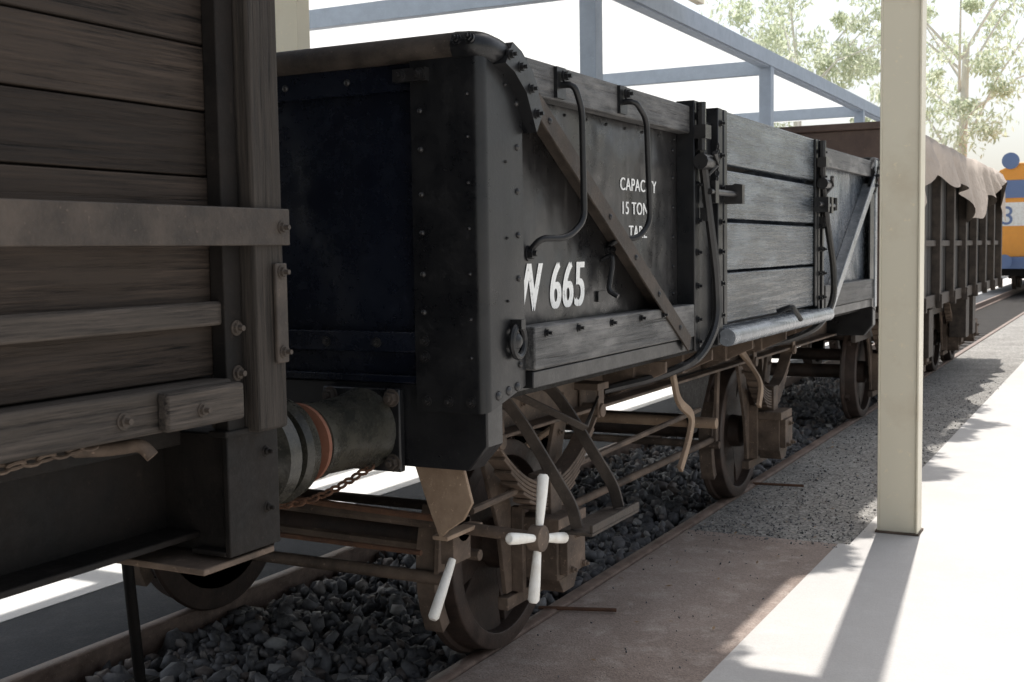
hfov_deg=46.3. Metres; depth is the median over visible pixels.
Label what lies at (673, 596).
loose gravel
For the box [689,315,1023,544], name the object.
gravel path
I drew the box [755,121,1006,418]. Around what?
tarpaulin covered wagon
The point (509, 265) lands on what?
open goods wagon
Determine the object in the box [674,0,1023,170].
sky
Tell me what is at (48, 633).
asphalt path
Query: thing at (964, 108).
gum tree
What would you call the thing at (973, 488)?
concrete platform
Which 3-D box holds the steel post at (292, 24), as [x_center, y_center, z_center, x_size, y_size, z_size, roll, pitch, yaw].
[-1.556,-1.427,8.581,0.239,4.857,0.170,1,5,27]
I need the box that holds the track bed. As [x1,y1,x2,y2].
[264,290,1023,677]
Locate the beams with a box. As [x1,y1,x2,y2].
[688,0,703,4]
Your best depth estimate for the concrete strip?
6.33 m
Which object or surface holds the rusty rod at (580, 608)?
on the dirt path at (569, 647)
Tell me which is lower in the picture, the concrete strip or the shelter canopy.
the concrete strip
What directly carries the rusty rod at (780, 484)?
on the gravel path at (997, 357)
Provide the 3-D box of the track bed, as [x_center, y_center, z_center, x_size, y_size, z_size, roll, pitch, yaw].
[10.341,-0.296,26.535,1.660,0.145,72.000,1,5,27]
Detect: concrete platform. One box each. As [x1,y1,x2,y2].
[702,543,1023,681]
[850,361,1023,561]
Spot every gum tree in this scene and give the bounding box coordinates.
[698,0,880,127]
[831,0,1023,159]
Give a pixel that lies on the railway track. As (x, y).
(78, 665)
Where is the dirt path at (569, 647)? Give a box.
[450,529,836,681]
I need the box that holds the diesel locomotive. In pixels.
[999,152,1023,289]
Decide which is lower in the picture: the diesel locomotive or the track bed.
the track bed
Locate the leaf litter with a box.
[524,442,875,676]
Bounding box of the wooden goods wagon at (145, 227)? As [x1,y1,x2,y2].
[0,0,301,599]
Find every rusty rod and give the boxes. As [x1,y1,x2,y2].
[538,606,616,611]
[753,482,803,486]
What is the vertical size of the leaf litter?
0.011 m
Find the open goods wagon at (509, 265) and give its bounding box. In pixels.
[121,31,879,681]
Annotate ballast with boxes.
[70,377,877,681]
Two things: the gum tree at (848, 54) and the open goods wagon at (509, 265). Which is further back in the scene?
the gum tree at (848, 54)
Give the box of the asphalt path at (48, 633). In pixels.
[0,279,1023,678]
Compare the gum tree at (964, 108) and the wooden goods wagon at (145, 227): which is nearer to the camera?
the wooden goods wagon at (145, 227)
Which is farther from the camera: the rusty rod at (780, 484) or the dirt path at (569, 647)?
the rusty rod at (780, 484)
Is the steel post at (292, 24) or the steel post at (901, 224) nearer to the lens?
the steel post at (901, 224)
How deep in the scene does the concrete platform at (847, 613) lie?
5.14 m
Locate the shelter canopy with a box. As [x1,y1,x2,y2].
[309,0,879,126]
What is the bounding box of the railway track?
[0,285,1023,681]
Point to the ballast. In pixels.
(379, 631)
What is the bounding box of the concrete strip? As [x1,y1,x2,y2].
[0,278,1022,622]
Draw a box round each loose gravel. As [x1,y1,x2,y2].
[533,513,832,677]
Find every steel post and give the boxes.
[275,0,309,51]
[875,0,926,535]

